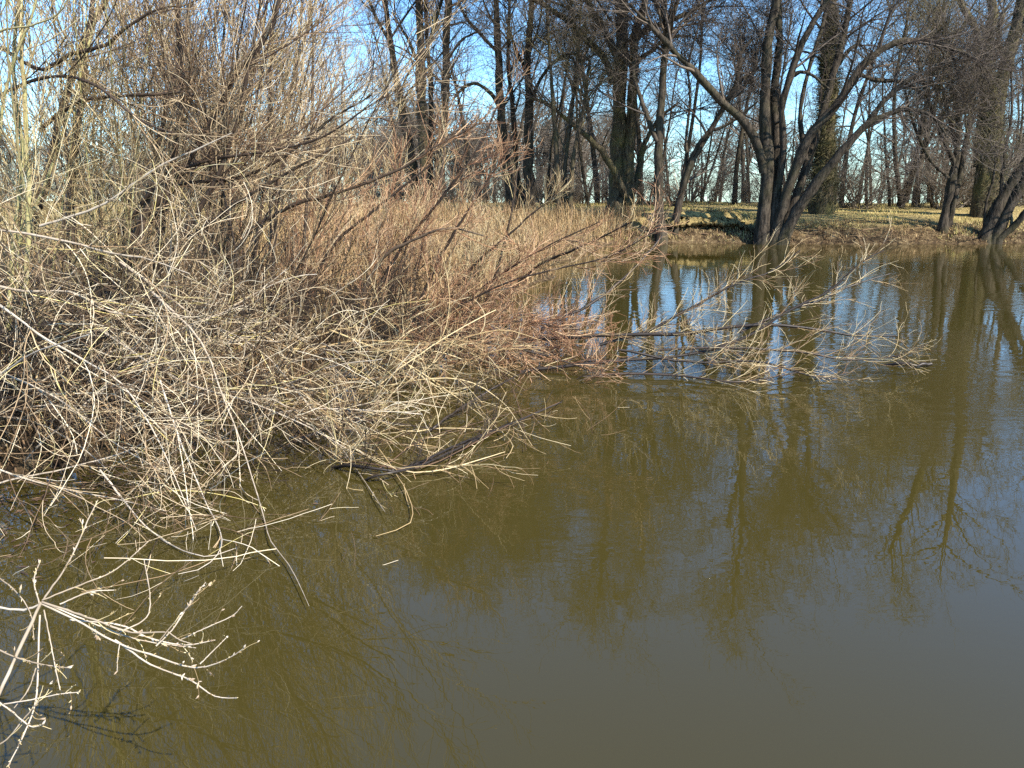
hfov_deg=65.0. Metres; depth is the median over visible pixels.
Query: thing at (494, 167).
woodland tree
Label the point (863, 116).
woodland tree
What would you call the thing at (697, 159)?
distant tree
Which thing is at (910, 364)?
floating stick
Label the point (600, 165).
distant tree
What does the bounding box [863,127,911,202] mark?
distant tree
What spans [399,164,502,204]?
undergrowth shrub
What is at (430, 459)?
sunken branch
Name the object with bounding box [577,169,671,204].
undergrowth shrub
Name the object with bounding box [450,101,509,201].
distant tree
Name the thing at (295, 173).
undergrowth shrub
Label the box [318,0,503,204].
bare tree
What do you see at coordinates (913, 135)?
woodland tree
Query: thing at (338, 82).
woodland tree
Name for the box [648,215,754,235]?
bank overhang
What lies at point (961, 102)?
woodland tree
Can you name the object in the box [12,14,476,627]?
drooping willow
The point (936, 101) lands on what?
woodland tree
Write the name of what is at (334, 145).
distant tree
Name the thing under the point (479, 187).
undergrowth shrub
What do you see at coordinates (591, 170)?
distant tree
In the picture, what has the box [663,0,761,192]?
woodland tree
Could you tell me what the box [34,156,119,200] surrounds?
undergrowth shrub
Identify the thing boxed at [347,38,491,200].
woodland tree
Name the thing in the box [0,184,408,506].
tangled shrub
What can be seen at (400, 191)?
undergrowth shrub
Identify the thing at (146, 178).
undergrowth shrub
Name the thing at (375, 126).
woodland tree
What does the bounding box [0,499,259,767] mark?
overhanging branch
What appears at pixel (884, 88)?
woodland tree
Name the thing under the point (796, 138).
distant tree
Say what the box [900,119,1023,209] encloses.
undergrowth shrub
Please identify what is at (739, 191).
undergrowth shrub
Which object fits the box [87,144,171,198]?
undergrowth shrub
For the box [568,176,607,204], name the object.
undergrowth shrub
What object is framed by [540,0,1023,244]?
willow tree
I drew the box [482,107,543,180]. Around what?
distant tree
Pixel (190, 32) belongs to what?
woodland tree
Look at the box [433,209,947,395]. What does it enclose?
fallen branch
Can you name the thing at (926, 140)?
woodland tree
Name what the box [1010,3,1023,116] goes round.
woodland tree
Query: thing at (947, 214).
bushy tree
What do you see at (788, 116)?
sky
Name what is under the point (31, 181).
undergrowth shrub
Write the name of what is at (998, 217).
leaning tree
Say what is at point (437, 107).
woodland tree
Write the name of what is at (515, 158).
bare tree
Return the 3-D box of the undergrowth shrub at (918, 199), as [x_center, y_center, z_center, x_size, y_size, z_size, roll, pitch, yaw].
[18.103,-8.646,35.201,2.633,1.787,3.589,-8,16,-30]
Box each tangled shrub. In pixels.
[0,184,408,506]
[140,219,546,391]
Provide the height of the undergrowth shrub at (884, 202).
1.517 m
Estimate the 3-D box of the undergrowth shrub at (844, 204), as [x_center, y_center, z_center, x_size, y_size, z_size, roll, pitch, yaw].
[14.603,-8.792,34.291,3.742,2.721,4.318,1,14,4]
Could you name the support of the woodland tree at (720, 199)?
on the ground at (872, 231)
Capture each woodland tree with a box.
[123,0,235,158]
[130,26,291,195]
[241,28,291,171]
[263,5,324,194]
[300,4,367,200]
[325,81,373,201]
[326,0,430,192]
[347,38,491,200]
[350,73,398,200]
[393,0,506,202]
[408,54,465,183]
[445,133,487,197]
[449,87,541,202]
[456,22,547,202]
[466,0,596,177]
[484,18,582,152]
[531,0,658,202]
[535,0,614,204]
[537,0,611,206]
[537,3,612,197]
[545,42,612,202]
[558,90,649,202]
[561,0,668,204]
[561,5,656,155]
[587,110,611,180]
[592,96,683,200]
[626,52,700,197]
[641,21,713,164]
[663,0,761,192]
[667,64,758,201]
[667,120,734,201]
[680,1,760,202]
[681,17,788,201]
[695,0,815,204]
[703,84,754,201]
[717,0,820,184]
[724,76,799,201]
[731,87,786,163]
[785,69,854,190]
[787,0,941,205]
[808,2,907,205]
[835,49,888,170]
[836,0,965,208]
[845,24,1020,206]
[848,37,914,203]
[859,0,1012,207]
[864,0,982,203]
[875,70,938,188]
[879,46,939,200]
[880,0,1023,206]
[902,54,974,176]
[907,0,1023,204]
[925,1,1019,200]
[927,11,1010,202]
[955,0,1021,96]
[1002,54,1023,162]
[1004,28,1023,163]
[1004,80,1023,156]
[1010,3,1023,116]
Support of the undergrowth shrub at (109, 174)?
on the ground at (872, 231)
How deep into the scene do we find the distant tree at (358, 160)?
106.77 m
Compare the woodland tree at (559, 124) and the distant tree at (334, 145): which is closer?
the woodland tree at (559, 124)
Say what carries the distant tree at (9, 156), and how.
on the ground at (872, 231)
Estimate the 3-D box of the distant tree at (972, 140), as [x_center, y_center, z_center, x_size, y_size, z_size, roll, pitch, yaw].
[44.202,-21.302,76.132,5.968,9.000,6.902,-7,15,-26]
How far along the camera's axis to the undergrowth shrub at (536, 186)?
37.68 m
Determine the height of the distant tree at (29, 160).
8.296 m
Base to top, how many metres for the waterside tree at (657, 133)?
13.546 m
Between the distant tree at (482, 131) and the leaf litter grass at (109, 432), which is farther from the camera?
the distant tree at (482, 131)
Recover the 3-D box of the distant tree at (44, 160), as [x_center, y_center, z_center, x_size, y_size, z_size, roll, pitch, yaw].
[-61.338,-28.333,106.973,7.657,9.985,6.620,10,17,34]
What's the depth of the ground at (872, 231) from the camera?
25.15 m
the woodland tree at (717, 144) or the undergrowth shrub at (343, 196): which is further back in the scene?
the woodland tree at (717, 144)
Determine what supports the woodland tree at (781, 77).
on the ground at (872, 231)
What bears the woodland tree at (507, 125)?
on the ground at (872, 231)
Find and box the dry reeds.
[0,191,650,319]
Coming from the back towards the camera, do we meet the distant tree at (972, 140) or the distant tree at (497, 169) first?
the distant tree at (497, 169)
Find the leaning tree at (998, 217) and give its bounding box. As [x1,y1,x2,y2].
[936,0,1023,243]
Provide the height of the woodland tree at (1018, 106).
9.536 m
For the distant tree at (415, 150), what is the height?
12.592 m
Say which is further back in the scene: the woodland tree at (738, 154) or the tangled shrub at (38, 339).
the woodland tree at (738, 154)
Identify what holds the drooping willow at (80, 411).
on the ground at (872, 231)
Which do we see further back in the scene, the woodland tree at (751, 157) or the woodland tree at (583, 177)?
the woodland tree at (751, 157)
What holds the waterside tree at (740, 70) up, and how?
on the ground at (872, 231)
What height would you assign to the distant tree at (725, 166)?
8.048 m
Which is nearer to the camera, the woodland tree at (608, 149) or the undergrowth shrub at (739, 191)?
the undergrowth shrub at (739, 191)
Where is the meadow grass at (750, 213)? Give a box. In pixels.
[95,200,1023,242]
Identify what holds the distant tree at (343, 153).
on the ground at (872, 231)
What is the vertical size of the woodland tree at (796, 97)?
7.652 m
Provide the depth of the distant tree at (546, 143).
79.06 m
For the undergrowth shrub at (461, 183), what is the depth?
42.24 m
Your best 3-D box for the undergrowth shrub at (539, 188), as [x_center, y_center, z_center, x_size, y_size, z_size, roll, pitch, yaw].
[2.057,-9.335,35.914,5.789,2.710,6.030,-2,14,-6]
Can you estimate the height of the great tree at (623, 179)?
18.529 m
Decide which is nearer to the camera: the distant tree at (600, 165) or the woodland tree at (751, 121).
the woodland tree at (751, 121)
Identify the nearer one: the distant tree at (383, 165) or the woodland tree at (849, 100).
the woodland tree at (849, 100)
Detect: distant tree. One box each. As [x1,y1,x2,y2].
[0,124,34,191]
[4,142,47,181]
[25,137,65,197]
[41,125,105,200]
[83,128,132,200]
[295,119,362,198]
[312,128,360,186]
[315,132,353,192]
[338,113,375,197]
[348,134,377,190]
[348,148,369,193]
[350,127,390,186]
[361,147,403,199]
[362,112,412,202]
[362,121,392,168]
[367,80,440,180]
[370,135,406,181]
[379,95,456,183]
[398,88,468,188]
[400,133,454,175]
[445,117,493,198]
[445,120,491,202]
[445,143,464,174]
[447,127,492,191]
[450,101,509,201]
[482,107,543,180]
[484,157,504,201]
[486,122,538,175]
[517,95,573,202]
[522,110,575,202]
[524,139,560,201]
[534,119,589,201]
[535,102,603,201]
[567,131,600,201]
[571,123,608,186]
[584,108,647,201]
[587,126,607,195]
[588,129,609,201]
[594,93,680,185]
[643,140,684,201]
[669,132,716,201]
[705,108,758,199]
[709,140,745,201]
[730,107,808,192]
[782,117,815,189]
[787,121,861,166]
[836,129,863,198]
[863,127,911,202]
[885,103,948,193]
[897,76,970,170]
[940,122,1016,160]
[1005,120,1023,179]
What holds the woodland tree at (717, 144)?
on the ground at (872, 231)
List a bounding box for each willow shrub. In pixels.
[0,0,318,394]
[0,0,396,274]
[0,0,523,386]
[38,0,458,353]
[121,0,465,263]
[214,37,543,358]
[358,88,671,303]
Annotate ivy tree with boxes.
[744,0,934,214]
[815,0,1023,217]
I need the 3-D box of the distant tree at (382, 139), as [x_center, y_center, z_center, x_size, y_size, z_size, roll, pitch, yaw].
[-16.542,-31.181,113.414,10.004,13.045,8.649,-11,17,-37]
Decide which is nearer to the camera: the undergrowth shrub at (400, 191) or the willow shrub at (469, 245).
the willow shrub at (469, 245)
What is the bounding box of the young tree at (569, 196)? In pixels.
[493,0,648,219]
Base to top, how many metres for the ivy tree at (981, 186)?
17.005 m
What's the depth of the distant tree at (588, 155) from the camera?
108.50 m
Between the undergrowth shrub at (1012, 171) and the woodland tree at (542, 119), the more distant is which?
the woodland tree at (542, 119)
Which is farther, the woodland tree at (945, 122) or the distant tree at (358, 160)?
the distant tree at (358, 160)
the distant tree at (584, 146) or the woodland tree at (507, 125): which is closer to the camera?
the woodland tree at (507, 125)
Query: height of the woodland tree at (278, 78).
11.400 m
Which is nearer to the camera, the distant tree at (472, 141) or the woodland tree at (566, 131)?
the woodland tree at (566, 131)
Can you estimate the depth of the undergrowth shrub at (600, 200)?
38.26 m
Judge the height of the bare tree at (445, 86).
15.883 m
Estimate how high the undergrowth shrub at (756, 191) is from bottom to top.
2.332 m
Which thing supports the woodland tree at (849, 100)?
on the ground at (872, 231)
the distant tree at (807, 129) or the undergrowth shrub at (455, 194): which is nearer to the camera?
the undergrowth shrub at (455, 194)
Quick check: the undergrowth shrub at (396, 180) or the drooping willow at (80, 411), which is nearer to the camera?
the drooping willow at (80, 411)
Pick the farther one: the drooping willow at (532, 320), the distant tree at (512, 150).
the distant tree at (512, 150)
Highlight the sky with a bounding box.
[0,0,1023,202]
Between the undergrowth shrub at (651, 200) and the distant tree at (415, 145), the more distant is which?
the distant tree at (415, 145)
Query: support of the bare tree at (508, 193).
on the ground at (872, 231)
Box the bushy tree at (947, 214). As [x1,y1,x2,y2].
[859,0,1021,233]
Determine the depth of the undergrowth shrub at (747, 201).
39.09 m
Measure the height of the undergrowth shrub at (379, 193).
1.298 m
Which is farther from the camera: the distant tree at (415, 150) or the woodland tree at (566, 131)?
the distant tree at (415, 150)
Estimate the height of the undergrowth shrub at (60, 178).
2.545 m
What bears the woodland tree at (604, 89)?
on the ground at (872, 231)
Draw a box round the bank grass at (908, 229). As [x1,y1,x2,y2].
[455,205,1023,242]
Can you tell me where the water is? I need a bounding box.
[0,243,1023,767]
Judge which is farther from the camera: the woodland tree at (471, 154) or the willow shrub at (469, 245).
the woodland tree at (471, 154)
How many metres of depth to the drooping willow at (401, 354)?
7.05 m
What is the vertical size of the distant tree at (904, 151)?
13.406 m
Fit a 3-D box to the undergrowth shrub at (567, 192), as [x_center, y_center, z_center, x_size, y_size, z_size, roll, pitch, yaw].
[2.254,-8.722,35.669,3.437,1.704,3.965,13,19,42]
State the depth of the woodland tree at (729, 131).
45.81 m
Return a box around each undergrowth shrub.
[0,154,65,202]
[2,161,63,200]
[24,155,115,201]
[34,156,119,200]
[59,141,148,200]
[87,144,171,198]
[98,146,206,199]
[252,160,337,201]
[282,169,352,201]
[318,185,369,202]
[332,150,486,203]
[334,165,405,204]
[359,179,407,203]
[369,174,435,202]
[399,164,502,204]
[433,162,489,203]
[445,166,500,203]
[464,167,513,204]
[469,161,551,200]
[493,160,587,201]
[498,147,608,204]
[535,172,598,203]
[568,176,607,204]
[574,149,677,199]
[574,177,608,203]
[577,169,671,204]
[596,165,678,204]
[634,154,749,202]
[639,168,708,206]
[673,146,756,202]
[704,168,759,204]
[712,164,788,203]
[728,180,759,202]
[756,148,849,198]
[782,166,854,205]
[786,122,883,202]
[789,126,972,208]
[834,151,908,207]
[862,182,905,204]
[874,162,924,205]
[876,116,1023,205]
[886,168,963,206]
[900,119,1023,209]
[905,140,974,208]
[967,140,1023,205]
[1006,149,1023,204]
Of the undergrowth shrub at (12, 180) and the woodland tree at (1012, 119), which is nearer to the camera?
the undergrowth shrub at (12, 180)
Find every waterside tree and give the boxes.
[547,0,770,243]
[628,0,825,235]
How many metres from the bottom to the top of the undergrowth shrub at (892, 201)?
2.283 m
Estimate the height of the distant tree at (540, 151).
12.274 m
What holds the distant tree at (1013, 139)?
on the ground at (872, 231)
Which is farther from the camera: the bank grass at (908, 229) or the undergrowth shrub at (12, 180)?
the undergrowth shrub at (12, 180)
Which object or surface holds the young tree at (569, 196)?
on the ground at (872, 231)
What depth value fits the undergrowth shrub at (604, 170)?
39.23 m
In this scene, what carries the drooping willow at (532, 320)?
on the ground at (872, 231)
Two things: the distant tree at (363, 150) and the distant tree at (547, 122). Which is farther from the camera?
the distant tree at (363, 150)
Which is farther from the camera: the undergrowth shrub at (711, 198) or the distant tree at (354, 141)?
the distant tree at (354, 141)
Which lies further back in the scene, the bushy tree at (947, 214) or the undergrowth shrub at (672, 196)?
the undergrowth shrub at (672, 196)
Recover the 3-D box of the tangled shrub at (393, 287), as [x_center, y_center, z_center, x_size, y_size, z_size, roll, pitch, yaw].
[-2.029,-0.814,8.852,4.522,2.039,3.211,9,16,31]
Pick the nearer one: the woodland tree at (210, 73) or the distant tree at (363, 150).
the woodland tree at (210, 73)
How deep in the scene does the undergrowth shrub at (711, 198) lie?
38.47 m
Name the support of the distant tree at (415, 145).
on the ground at (872, 231)
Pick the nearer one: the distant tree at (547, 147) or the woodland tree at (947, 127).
the woodland tree at (947, 127)
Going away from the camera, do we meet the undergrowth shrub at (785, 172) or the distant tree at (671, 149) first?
the undergrowth shrub at (785, 172)
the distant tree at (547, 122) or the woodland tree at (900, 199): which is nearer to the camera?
the woodland tree at (900, 199)
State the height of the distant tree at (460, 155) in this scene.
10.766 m
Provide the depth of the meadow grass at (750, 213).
30.17 m
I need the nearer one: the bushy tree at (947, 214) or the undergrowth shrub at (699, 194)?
the bushy tree at (947, 214)
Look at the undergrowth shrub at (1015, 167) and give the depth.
35.48 m
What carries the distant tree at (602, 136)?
on the ground at (872, 231)
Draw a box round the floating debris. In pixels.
[0,319,545,579]
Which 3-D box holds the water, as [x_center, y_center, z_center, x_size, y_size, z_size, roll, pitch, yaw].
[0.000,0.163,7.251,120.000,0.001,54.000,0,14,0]
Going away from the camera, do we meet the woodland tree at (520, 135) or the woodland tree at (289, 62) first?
the woodland tree at (289, 62)
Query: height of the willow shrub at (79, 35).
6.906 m
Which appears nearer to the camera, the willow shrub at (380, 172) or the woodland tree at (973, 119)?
the willow shrub at (380, 172)
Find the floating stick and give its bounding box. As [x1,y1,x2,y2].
[883,358,931,366]
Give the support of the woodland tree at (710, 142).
on the ground at (872, 231)
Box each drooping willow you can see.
[0,117,315,567]
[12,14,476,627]
[173,220,639,535]
[363,163,700,388]
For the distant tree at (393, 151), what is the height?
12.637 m
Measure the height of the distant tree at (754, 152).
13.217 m
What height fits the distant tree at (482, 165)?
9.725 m
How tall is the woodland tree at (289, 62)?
9.971 m
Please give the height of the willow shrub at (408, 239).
3.532 m
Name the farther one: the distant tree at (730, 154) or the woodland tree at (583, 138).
the distant tree at (730, 154)
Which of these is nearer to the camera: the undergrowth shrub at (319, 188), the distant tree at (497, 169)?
the undergrowth shrub at (319, 188)
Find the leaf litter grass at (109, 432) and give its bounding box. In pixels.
[0,284,415,471]
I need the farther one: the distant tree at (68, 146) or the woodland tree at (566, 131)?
the distant tree at (68, 146)
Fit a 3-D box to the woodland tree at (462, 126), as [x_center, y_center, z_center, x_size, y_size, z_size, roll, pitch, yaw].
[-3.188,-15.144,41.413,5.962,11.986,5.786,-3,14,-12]
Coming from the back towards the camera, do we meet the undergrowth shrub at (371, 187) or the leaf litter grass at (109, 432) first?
the undergrowth shrub at (371, 187)
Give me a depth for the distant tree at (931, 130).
80.37 m
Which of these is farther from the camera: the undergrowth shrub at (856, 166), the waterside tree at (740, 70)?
the undergrowth shrub at (856, 166)
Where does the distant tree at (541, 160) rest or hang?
on the ground at (872, 231)
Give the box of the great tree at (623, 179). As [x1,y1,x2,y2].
[375,0,819,217]
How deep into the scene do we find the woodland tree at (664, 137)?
50.14 m
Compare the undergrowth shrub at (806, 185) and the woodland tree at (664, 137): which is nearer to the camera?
the undergrowth shrub at (806, 185)
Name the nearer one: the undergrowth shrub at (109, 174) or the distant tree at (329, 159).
the undergrowth shrub at (109, 174)
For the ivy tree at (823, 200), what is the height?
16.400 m
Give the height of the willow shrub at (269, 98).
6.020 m
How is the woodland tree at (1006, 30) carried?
on the ground at (872, 231)
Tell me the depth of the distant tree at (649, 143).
78.37 m
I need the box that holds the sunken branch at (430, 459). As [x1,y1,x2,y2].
[255,352,562,480]
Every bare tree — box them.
[304,0,492,208]
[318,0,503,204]
[345,0,566,213]
[359,0,577,212]
[447,0,692,211]
[454,0,594,204]
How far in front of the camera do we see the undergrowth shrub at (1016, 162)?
34.41 m
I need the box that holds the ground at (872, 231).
[0,201,1023,481]
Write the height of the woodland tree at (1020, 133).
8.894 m
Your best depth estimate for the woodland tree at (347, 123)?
53.91 m
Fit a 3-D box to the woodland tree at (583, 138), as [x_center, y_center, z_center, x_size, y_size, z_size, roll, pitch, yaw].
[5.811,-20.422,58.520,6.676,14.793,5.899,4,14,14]
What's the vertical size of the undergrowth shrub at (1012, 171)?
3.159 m
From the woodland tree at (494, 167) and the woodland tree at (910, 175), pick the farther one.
the woodland tree at (494, 167)
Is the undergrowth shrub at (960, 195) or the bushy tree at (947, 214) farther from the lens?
the undergrowth shrub at (960, 195)
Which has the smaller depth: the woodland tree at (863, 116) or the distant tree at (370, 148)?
the woodland tree at (863, 116)
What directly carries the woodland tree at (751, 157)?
on the ground at (872, 231)
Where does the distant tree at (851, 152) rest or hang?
on the ground at (872, 231)
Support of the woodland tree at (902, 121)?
on the ground at (872, 231)
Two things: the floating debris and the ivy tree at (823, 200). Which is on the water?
the floating debris
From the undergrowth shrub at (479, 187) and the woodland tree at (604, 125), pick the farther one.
the woodland tree at (604, 125)
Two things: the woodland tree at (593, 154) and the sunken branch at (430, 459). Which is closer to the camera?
the sunken branch at (430, 459)
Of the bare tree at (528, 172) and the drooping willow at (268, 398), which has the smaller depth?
the drooping willow at (268, 398)
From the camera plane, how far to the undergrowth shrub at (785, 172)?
36.74 m
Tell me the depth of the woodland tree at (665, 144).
42.77 m
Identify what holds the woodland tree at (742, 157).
on the ground at (872, 231)
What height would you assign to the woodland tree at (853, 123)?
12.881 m
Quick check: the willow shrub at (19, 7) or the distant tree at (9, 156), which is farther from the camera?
the distant tree at (9, 156)
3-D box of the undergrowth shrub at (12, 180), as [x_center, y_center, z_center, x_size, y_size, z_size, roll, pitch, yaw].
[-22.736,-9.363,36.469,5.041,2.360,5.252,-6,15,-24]
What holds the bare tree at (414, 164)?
on the ground at (872, 231)
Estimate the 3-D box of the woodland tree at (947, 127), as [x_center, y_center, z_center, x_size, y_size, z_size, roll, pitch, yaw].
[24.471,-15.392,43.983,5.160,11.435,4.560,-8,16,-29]
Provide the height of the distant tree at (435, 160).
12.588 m
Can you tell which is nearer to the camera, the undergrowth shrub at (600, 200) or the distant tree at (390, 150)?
the undergrowth shrub at (600, 200)
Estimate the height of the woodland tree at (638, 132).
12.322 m
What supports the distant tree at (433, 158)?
on the ground at (872, 231)
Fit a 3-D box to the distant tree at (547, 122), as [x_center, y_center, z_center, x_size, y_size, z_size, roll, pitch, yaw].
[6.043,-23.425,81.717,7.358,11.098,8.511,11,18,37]
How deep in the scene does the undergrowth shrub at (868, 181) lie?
33.71 m
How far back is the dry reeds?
17.59 m
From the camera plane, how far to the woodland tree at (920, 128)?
40.62 m
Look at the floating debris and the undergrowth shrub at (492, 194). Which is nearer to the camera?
the floating debris
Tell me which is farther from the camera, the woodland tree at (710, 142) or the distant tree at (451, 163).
the distant tree at (451, 163)
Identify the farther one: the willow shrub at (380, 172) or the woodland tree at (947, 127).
the woodland tree at (947, 127)
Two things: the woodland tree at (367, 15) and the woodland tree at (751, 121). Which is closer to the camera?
the woodland tree at (367, 15)
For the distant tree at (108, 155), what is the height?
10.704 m
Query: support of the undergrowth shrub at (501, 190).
on the ground at (872, 231)
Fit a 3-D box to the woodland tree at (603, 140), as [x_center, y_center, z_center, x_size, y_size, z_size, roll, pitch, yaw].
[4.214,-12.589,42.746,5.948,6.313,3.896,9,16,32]

